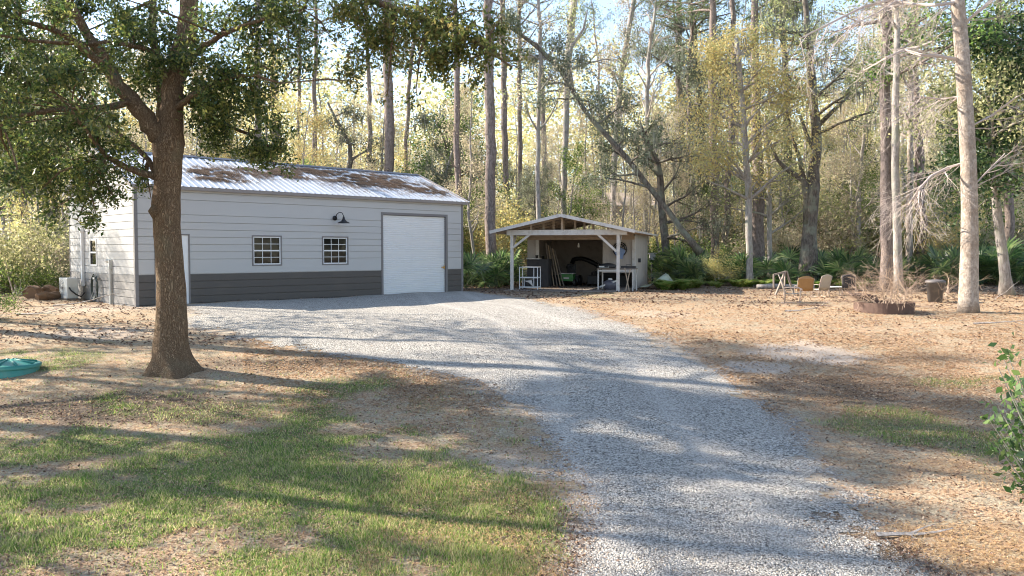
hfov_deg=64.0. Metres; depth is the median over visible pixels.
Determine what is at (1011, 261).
saw palmetto
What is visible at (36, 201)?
bare tree
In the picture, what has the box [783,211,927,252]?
shrub
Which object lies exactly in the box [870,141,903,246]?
bare tree
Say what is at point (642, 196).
yellow tree
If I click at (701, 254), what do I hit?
saw palmetto
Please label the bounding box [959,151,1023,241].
broadleaf tree
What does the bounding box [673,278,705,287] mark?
fern clump
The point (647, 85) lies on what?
bare tree
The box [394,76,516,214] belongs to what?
broadleaf tree
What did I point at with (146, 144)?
autumn tree
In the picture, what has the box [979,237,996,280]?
saw palmetto
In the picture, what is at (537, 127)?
young tree
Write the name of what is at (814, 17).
pine tree
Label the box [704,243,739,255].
saw palmetto
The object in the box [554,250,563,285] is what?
leaning plank
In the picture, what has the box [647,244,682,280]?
saw palmetto
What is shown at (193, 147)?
autumn tree
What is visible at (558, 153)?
autumn tree
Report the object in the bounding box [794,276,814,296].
patio chair
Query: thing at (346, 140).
forked tree
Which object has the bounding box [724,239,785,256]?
shrub
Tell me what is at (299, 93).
pine tree
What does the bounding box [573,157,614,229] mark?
autumn tree
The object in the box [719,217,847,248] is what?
shrub
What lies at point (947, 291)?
dead branch
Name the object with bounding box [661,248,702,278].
saw palmetto
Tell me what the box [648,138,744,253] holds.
oak tree
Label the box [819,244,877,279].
saw palmetto
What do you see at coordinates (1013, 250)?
saw palmetto
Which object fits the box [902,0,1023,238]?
evergreen tree
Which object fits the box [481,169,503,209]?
autumn tree
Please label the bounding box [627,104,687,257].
autumn tree
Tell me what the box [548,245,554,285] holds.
leaning plank
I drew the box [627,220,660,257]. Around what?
shrub
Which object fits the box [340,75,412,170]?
autumn tree
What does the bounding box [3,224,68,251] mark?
shrub
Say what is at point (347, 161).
shrub
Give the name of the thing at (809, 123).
yellow tree
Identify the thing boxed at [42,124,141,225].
oak tree
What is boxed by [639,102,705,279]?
autumn tree
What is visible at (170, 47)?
bare tree
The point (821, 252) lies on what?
saw palmetto
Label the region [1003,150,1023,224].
autumn tree
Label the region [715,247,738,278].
saw palmetto
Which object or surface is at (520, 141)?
pine tree
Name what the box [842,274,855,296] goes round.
patio chair
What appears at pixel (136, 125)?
autumn tree
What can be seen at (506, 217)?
shrub
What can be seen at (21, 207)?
yellow tree
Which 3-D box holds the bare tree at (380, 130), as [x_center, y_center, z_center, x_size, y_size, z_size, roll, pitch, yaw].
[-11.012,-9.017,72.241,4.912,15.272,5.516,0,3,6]
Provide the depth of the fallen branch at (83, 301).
24.47 m
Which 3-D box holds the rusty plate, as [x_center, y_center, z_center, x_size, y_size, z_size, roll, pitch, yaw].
[9.765,0.276,22.802,0.953,0.389,0.334,-1,3,-17]
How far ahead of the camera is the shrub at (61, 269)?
30.94 m
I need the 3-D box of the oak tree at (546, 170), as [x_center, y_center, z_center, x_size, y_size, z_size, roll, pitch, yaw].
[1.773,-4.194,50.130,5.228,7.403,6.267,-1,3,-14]
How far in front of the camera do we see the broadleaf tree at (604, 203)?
72.43 m
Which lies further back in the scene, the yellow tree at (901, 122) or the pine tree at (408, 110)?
the pine tree at (408, 110)
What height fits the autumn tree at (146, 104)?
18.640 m
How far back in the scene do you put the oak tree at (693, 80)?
50.15 m
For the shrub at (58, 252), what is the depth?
33.41 m
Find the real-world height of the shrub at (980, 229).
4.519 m
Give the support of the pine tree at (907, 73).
on the ground at (138, 352)
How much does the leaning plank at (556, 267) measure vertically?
1.734 m
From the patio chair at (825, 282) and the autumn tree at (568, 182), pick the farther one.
the autumn tree at (568, 182)
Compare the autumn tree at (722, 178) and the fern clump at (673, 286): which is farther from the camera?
the autumn tree at (722, 178)
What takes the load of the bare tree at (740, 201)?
on the ground at (138, 352)
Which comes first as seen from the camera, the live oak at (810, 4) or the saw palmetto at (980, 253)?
the saw palmetto at (980, 253)
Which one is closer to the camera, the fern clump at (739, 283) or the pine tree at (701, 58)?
the fern clump at (739, 283)
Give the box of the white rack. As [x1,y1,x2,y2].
[519,267,540,289]
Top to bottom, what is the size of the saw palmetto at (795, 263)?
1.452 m
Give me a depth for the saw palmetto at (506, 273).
36.38 m
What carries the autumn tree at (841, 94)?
on the ground at (138, 352)
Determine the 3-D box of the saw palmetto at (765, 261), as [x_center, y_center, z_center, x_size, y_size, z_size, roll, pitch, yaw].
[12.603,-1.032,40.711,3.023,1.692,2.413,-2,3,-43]
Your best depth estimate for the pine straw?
30.73 m
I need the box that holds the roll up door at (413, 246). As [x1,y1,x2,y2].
[383,215,444,293]
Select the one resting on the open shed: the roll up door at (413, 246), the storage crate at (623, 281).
the storage crate at (623, 281)
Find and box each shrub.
[0,200,68,294]
[0,206,48,290]
[0,248,57,293]
[0,259,69,293]
[0,287,29,317]
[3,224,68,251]
[6,232,69,277]
[13,238,69,287]
[29,215,69,281]
[316,145,377,169]
[441,172,552,252]
[462,185,483,252]
[463,181,534,265]
[463,188,506,275]
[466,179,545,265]
[510,190,618,229]
[512,199,554,265]
[555,207,656,229]
[558,202,609,229]
[572,207,654,244]
[609,207,660,248]
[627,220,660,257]
[641,195,672,243]
[647,236,713,277]
[649,195,736,242]
[649,238,673,273]
[650,224,698,248]
[670,199,802,254]
[672,205,744,241]
[673,177,765,243]
[675,231,729,253]
[694,232,745,256]
[695,240,745,282]
[713,192,800,278]
[719,209,800,273]
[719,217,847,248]
[720,179,892,256]
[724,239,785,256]
[732,211,840,276]
[765,204,819,240]
[765,214,841,262]
[778,199,866,258]
[778,222,845,259]
[779,190,879,254]
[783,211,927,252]
[786,196,880,256]
[841,219,936,277]
[862,173,1005,269]
[862,210,994,278]
[878,212,960,279]
[928,195,993,246]
[936,188,1023,243]
[936,212,1023,248]
[979,200,1023,280]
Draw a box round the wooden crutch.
[624,268,630,290]
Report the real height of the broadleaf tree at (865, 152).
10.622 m
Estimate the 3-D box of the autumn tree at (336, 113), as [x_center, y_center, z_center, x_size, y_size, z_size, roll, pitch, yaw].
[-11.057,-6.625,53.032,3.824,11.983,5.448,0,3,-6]
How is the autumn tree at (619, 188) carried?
on the ground at (138, 352)
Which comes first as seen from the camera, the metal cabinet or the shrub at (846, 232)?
the metal cabinet
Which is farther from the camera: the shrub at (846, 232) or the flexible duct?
the shrub at (846, 232)
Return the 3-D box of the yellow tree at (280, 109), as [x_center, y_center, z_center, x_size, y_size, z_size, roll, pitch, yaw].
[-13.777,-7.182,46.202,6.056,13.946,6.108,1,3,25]
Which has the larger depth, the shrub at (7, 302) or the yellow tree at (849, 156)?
the yellow tree at (849, 156)
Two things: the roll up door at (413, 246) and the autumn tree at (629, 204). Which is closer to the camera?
the roll up door at (413, 246)
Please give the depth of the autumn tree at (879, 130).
66.86 m
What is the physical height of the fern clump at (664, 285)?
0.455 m
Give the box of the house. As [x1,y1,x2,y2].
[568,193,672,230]
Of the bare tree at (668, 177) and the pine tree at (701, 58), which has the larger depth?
the pine tree at (701, 58)
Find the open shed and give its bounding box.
[489,214,657,291]
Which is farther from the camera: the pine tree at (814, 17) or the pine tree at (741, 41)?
the pine tree at (814, 17)
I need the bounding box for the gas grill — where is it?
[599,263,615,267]
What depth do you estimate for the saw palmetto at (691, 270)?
38.54 m
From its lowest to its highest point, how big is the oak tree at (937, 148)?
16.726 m
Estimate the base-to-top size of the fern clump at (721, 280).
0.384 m
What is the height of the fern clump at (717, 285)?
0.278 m
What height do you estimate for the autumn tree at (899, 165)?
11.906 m
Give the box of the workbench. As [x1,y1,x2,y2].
[597,268,637,290]
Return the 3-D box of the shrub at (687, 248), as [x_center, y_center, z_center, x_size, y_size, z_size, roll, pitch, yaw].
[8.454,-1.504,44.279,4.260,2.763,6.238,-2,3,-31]
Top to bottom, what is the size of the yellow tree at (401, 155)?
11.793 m
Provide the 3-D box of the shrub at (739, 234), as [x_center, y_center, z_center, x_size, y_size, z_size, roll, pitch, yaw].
[13.634,-2.856,45.247,5.408,5.092,7.136,1,3,13]
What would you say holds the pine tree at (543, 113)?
on the ground at (138, 352)
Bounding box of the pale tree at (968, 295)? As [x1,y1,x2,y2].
[765,0,1023,312]
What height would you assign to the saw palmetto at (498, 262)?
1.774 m
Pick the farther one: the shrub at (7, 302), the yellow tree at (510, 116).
the yellow tree at (510, 116)
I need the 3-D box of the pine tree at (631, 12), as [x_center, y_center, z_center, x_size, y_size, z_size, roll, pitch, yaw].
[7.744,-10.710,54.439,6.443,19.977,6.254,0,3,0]
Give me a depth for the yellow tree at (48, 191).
48.98 m
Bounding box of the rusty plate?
[846,291,878,302]
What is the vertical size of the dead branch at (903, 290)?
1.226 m
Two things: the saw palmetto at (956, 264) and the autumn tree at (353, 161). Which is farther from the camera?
the autumn tree at (353, 161)
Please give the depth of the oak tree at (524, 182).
47.36 m
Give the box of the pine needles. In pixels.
[357,282,1023,575]
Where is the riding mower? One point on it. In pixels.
(569, 276)
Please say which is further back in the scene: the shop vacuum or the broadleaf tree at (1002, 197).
the broadleaf tree at (1002, 197)
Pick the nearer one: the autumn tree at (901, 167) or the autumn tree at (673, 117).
the autumn tree at (901, 167)
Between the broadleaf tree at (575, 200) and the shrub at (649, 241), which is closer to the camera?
the broadleaf tree at (575, 200)
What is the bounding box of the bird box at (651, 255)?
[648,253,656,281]
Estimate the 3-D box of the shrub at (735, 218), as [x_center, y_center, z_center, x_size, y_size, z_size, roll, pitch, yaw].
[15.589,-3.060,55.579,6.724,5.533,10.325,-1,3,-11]
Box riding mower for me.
[558,264,581,285]
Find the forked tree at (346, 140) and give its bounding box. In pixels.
[317,99,398,170]
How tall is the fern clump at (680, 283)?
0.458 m
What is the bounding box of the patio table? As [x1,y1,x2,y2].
[827,286,841,295]
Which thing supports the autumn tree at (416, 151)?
on the ground at (138, 352)
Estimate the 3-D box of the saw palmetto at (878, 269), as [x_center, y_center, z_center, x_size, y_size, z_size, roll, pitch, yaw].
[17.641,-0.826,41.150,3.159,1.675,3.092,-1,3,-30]
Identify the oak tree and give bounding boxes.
[0,0,148,244]
[0,0,530,378]
[0,39,83,233]
[15,75,150,229]
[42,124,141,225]
[201,121,271,158]
[310,149,347,166]
[396,147,444,182]
[474,155,551,215]
[478,166,563,246]
[502,161,581,229]
[639,52,807,244]
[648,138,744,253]
[719,0,915,280]
[821,173,879,232]
[900,83,1014,235]
[900,153,956,229]
[914,176,959,232]
[925,93,1023,231]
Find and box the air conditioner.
[59,277,84,299]
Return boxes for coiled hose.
[82,274,97,301]
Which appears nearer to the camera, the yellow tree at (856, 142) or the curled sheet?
the curled sheet
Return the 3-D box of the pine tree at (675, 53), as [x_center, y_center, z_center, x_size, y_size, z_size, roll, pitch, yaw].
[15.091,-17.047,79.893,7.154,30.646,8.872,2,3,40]
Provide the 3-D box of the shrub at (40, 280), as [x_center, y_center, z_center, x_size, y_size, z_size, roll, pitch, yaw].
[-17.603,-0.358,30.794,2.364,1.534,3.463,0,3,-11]
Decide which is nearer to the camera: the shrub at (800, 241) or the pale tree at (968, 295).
the pale tree at (968, 295)
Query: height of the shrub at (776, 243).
4.017 m
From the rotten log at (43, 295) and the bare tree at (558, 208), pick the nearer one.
the rotten log at (43, 295)
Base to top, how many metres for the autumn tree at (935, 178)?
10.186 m
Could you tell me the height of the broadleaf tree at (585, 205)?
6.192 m
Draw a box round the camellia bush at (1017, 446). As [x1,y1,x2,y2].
[975,332,1023,511]
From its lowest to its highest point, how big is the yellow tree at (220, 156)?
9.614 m
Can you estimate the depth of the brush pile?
22.31 m
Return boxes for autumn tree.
[0,48,36,239]
[1,0,112,228]
[27,6,104,235]
[50,45,88,232]
[106,13,203,155]
[107,51,165,145]
[126,49,186,149]
[162,48,212,155]
[183,62,236,154]
[184,108,215,156]
[318,95,368,168]
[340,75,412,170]
[344,149,361,168]
[407,135,429,176]
[420,129,461,179]
[431,71,509,283]
[441,88,504,199]
[461,155,484,251]
[465,149,484,234]
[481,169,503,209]
[510,132,558,215]
[516,126,560,216]
[541,119,581,216]
[543,187,558,215]
[553,95,617,228]
[560,172,576,191]
[568,163,593,210]
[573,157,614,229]
[610,176,627,216]
[616,179,640,229]
[617,130,658,229]
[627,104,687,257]
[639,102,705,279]
[648,78,707,210]
[657,173,675,242]
[671,143,710,241]
[696,103,751,231]
[740,41,831,206]
[761,97,826,233]
[771,104,804,222]
[798,0,926,250]
[798,124,842,214]
[801,35,869,206]
[819,91,879,250]
[822,121,849,190]
[855,73,932,209]
[858,0,958,228]
[868,125,913,195]
[900,38,984,236]
[912,141,947,226]
[1001,168,1023,232]
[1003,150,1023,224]
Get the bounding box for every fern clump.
[650,279,681,289]
[655,280,683,289]
[670,279,699,288]
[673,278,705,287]
[674,283,688,289]
[695,281,706,287]
[705,278,733,283]
[711,282,723,287]
[728,279,752,286]
[736,279,758,286]
[753,278,775,283]
[858,278,878,285]
[904,279,915,286]
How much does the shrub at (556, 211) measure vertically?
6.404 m
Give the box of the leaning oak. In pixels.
[496,3,703,255]
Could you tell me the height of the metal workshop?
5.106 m
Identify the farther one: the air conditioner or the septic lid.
the air conditioner
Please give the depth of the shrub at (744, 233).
47.80 m
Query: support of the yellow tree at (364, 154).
on the ground at (138, 352)
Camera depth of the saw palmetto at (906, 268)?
39.63 m
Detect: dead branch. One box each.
[866,272,918,300]
[911,258,991,298]
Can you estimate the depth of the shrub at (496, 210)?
52.01 m
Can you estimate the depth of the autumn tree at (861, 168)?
43.94 m
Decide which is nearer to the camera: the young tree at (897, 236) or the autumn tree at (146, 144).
the young tree at (897, 236)
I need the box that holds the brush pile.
[825,242,955,314]
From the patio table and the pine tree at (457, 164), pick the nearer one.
the patio table
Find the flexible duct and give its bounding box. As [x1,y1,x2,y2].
[570,256,599,267]
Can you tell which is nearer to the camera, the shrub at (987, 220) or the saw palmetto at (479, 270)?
the saw palmetto at (479, 270)
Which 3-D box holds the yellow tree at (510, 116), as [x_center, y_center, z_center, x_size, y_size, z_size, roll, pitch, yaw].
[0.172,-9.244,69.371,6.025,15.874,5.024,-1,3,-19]
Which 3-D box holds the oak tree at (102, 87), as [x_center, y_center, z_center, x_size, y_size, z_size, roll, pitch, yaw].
[-25.642,-7.460,52.041,11.462,13.975,10.574,-1,3,-25]
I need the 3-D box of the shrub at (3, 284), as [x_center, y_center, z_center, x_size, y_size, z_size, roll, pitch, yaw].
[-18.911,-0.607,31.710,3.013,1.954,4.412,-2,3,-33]
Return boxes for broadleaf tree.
[0,0,101,128]
[0,93,76,245]
[0,185,25,217]
[298,154,315,165]
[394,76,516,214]
[439,168,480,253]
[501,136,611,255]
[571,197,592,215]
[587,185,609,227]
[650,172,723,250]
[819,162,892,253]
[820,108,879,216]
[892,106,1023,247]
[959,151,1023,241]
[986,169,1023,238]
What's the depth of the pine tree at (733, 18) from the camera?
47.77 m
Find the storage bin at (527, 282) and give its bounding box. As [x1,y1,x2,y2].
[523,279,532,285]
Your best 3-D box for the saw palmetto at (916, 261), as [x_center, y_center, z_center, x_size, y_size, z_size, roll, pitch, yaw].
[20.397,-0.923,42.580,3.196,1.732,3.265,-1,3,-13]
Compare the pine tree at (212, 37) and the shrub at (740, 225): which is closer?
the shrub at (740, 225)
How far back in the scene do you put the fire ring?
21.79 m
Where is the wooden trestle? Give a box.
[770,271,793,295]
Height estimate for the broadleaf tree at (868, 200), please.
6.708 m
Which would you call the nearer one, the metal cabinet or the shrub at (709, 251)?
the metal cabinet
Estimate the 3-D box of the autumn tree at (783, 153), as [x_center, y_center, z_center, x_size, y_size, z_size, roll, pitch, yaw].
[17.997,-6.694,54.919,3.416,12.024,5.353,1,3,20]
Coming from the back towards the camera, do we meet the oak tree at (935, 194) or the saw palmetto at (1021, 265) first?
the oak tree at (935, 194)
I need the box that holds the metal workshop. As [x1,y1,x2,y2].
[62,148,468,306]
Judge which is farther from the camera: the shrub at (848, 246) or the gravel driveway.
the shrub at (848, 246)
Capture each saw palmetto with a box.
[463,249,498,287]
[463,264,480,285]
[465,248,503,280]
[467,254,507,284]
[470,251,521,287]
[471,253,516,286]
[474,247,526,285]
[480,249,526,282]
[497,263,526,284]
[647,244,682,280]
[647,254,661,280]
[649,243,708,280]
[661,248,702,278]
[669,256,709,284]
[672,249,726,281]
[676,254,717,284]
[680,254,728,284]
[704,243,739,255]
[705,252,776,281]
[709,253,745,278]
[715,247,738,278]
[743,252,784,280]
[764,246,823,283]
[765,240,799,279]
[773,257,798,279]
[776,263,820,279]
[794,248,861,279]
[807,257,867,285]
[818,259,858,279]
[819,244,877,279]
[846,252,879,279]
[851,261,879,279]
[872,254,932,281]
[872,258,910,277]
[893,255,933,283]
[903,264,931,279]
[917,243,983,284]
[921,241,959,281]
[924,254,990,284]
[941,243,991,283]
[949,248,1015,283]
[954,260,998,281]
[957,234,1023,283]
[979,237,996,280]
[979,252,1020,284]
[982,241,1023,283]
[994,259,1023,281]
[1009,246,1023,276]
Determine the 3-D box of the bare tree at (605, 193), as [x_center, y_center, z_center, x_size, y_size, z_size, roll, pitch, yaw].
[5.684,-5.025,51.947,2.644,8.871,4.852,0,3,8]
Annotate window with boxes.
[89,239,96,265]
[252,235,281,265]
[322,236,348,264]
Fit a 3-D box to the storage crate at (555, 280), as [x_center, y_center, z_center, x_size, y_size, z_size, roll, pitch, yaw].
[2.007,-0.391,39.227,0.540,0.470,0.540,1,3,16]
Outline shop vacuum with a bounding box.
[603,278,615,289]
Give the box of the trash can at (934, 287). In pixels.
[924,279,946,302]
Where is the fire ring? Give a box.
[853,300,914,314]
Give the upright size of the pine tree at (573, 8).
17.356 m
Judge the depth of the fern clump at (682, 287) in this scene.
34.82 m
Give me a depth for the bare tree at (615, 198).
48.57 m
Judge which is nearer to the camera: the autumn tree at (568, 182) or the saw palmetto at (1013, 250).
the saw palmetto at (1013, 250)
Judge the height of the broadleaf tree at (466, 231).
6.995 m
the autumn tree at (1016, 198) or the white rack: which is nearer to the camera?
the white rack
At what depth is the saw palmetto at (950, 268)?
39.09 m
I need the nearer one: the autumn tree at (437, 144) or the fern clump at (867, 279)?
the fern clump at (867, 279)
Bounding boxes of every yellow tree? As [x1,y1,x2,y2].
[0,103,69,244]
[29,84,81,226]
[73,65,151,159]
[213,112,264,160]
[214,45,313,162]
[273,89,348,167]
[285,130,309,163]
[305,142,340,165]
[352,145,377,167]
[373,119,411,171]
[495,87,535,207]
[586,118,624,228]
[621,157,672,229]
[653,10,855,285]
[692,105,838,276]
[782,71,845,215]
[822,120,874,221]
[824,96,879,220]
[841,66,932,217]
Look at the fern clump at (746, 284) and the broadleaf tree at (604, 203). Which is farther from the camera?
the broadleaf tree at (604, 203)
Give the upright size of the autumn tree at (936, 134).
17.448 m
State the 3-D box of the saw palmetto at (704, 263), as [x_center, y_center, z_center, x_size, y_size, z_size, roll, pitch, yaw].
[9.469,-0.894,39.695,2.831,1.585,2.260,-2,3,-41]
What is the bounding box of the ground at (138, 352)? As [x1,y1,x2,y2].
[0,264,1023,575]
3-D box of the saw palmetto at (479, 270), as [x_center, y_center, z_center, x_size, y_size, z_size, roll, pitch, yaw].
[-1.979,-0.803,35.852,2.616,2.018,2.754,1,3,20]
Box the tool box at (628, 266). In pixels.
[621,264,635,267]
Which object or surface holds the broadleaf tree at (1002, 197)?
on the ground at (138, 352)
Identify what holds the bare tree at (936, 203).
on the ground at (138, 352)
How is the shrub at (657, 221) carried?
on the ground at (138, 352)
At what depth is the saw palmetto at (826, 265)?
38.10 m
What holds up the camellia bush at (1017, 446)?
on the ground at (138, 352)
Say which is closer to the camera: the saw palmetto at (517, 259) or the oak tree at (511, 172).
the saw palmetto at (517, 259)
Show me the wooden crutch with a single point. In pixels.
(627, 279)
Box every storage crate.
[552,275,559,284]
[603,273,615,280]
[620,275,629,285]
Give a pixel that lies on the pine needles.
(950, 540)
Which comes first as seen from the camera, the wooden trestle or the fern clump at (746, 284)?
the wooden trestle
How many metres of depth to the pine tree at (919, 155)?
43.58 m
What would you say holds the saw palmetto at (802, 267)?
on the ground at (138, 352)
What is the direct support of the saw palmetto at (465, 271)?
on the ground at (138, 352)
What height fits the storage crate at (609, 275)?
0.570 m
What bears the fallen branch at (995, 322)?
on the ground at (138, 352)
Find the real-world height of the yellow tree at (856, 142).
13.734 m
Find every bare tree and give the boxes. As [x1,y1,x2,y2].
[28,66,67,233]
[131,0,188,148]
[285,106,320,165]
[363,106,404,170]
[543,123,583,214]
[595,140,618,223]
[600,110,650,228]
[600,149,628,225]
[619,0,696,232]
[619,86,680,250]
[620,154,646,229]
[647,112,676,227]
[720,153,750,241]
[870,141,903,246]
[925,166,948,235]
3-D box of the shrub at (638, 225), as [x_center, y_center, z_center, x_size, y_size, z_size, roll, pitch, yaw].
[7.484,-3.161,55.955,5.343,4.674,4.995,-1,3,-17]
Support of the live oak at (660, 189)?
on the ground at (138, 352)
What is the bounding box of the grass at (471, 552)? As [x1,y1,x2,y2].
[0,348,1022,575]
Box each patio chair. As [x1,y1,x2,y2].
[778,274,802,302]
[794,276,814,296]
[811,274,832,296]
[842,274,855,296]
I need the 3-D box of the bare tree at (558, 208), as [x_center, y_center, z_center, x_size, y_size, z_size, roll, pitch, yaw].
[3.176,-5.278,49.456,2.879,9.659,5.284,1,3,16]
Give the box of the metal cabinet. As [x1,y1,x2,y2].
[526,258,551,286]
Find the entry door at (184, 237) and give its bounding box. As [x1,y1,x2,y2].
[182,235,188,303]
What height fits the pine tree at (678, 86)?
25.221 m
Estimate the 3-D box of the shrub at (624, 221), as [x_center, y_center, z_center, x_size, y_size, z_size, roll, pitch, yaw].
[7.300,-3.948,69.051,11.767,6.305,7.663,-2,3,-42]
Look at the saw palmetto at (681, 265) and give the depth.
38.84 m
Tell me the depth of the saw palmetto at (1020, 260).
39.99 m
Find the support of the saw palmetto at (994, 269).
on the ground at (138, 352)
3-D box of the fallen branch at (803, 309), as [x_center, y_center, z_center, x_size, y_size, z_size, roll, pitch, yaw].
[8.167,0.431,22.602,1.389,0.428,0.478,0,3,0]
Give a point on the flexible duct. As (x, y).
(585, 259)
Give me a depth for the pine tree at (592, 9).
78.56 m
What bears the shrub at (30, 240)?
on the ground at (138, 352)
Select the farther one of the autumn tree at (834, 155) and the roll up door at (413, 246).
the autumn tree at (834, 155)
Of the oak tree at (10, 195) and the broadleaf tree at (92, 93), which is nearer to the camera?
the broadleaf tree at (92, 93)
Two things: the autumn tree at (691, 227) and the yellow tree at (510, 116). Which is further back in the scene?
the yellow tree at (510, 116)
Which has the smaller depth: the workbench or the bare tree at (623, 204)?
the workbench
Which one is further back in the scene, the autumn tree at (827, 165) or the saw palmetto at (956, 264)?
the autumn tree at (827, 165)
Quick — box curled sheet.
[640,273,672,286]
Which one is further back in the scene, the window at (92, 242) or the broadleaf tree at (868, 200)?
the broadleaf tree at (868, 200)
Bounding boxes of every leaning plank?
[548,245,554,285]
[550,247,557,285]
[552,248,560,285]
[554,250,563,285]
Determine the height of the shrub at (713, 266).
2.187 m
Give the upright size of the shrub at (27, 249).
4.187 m
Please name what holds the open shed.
on the ground at (138, 352)
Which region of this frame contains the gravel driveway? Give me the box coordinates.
[187,291,927,575]
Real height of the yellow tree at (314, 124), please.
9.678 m
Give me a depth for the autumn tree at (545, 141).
61.20 m
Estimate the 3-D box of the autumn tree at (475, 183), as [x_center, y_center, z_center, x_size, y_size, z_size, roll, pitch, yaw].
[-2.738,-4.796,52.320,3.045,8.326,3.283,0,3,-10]
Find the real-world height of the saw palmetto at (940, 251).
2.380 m
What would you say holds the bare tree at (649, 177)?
on the ground at (138, 352)
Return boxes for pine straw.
[182,163,454,197]
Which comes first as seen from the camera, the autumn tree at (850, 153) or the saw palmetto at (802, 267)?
the saw palmetto at (802, 267)
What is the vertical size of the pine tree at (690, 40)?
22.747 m
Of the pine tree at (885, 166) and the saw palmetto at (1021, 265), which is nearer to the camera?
the pine tree at (885, 166)
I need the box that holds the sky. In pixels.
[0,0,1023,236]
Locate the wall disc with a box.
[613,242,626,258]
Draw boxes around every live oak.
[407,99,508,198]
[592,109,780,274]
[608,0,770,250]
[706,0,878,224]
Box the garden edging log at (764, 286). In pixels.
[756,284,814,288]
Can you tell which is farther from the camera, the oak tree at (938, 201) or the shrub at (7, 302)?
the oak tree at (938, 201)
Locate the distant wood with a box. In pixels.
[0,25,1023,263]
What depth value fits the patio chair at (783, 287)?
25.46 m
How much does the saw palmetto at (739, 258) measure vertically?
1.956 m
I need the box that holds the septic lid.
[0,358,41,378]
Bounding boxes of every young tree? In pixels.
[492,0,591,218]
[839,0,986,282]
[842,0,1023,293]
[877,23,1023,295]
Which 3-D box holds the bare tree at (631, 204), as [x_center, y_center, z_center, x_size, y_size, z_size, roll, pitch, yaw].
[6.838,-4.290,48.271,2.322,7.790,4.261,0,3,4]
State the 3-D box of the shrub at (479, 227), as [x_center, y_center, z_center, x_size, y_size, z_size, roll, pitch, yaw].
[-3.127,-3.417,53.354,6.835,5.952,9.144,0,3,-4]
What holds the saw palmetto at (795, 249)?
on the ground at (138, 352)
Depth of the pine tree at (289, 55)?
68.93 m
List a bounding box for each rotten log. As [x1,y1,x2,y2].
[23,285,43,298]
[35,291,60,300]
[41,285,57,291]
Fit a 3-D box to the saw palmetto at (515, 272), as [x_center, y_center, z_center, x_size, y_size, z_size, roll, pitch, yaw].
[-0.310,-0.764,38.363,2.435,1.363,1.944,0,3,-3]
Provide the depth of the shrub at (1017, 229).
44.93 m
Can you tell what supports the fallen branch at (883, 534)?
on the ground at (138, 352)
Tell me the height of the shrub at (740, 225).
5.750 m
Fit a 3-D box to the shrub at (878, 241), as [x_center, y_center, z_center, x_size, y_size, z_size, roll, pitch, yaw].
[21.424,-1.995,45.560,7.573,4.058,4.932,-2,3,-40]
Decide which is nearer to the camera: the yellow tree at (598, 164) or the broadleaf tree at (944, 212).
the broadleaf tree at (944, 212)
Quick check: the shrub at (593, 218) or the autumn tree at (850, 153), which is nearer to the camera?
the autumn tree at (850, 153)
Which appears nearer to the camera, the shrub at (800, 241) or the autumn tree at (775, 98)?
the shrub at (800, 241)
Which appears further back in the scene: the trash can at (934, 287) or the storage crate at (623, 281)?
the storage crate at (623, 281)
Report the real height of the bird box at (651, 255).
1.640 m
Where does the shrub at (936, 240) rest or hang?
on the ground at (138, 352)
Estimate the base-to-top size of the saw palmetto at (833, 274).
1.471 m
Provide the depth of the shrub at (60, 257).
32.86 m
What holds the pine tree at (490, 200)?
on the ground at (138, 352)
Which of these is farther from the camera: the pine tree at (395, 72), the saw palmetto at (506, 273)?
the pine tree at (395, 72)
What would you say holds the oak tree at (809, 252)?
on the ground at (138, 352)
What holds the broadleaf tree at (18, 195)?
on the ground at (138, 352)
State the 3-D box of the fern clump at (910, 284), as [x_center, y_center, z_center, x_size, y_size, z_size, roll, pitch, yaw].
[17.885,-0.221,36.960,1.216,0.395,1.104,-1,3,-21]
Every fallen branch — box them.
[16,306,70,314]
[53,280,124,305]
[785,296,836,311]
[875,524,953,537]
[973,320,1023,324]
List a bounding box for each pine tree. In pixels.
[4,0,59,233]
[27,0,131,234]
[142,0,237,142]
[206,0,321,161]
[232,2,336,112]
[253,0,338,163]
[254,0,290,159]
[268,1,285,161]
[282,0,337,165]
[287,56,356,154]
[312,0,413,170]
[343,0,422,166]
[367,0,398,171]
[376,0,450,171]
[443,0,497,283]
[467,0,555,220]
[470,0,502,285]
[494,0,564,217]
[496,0,593,208]
[498,0,643,214]
[563,0,635,218]
[587,0,669,224]
[616,0,717,246]
[635,0,700,204]
[636,0,747,247]
[654,0,722,258]
[672,20,744,115]
[677,0,778,279]
[700,0,775,211]
[721,0,747,276]
[778,11,849,164]
[785,0,1023,291]
[852,0,977,281]
[864,12,951,101]
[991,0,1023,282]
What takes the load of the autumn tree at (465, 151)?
on the ground at (138, 352)
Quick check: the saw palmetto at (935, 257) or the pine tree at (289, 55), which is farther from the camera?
the pine tree at (289, 55)

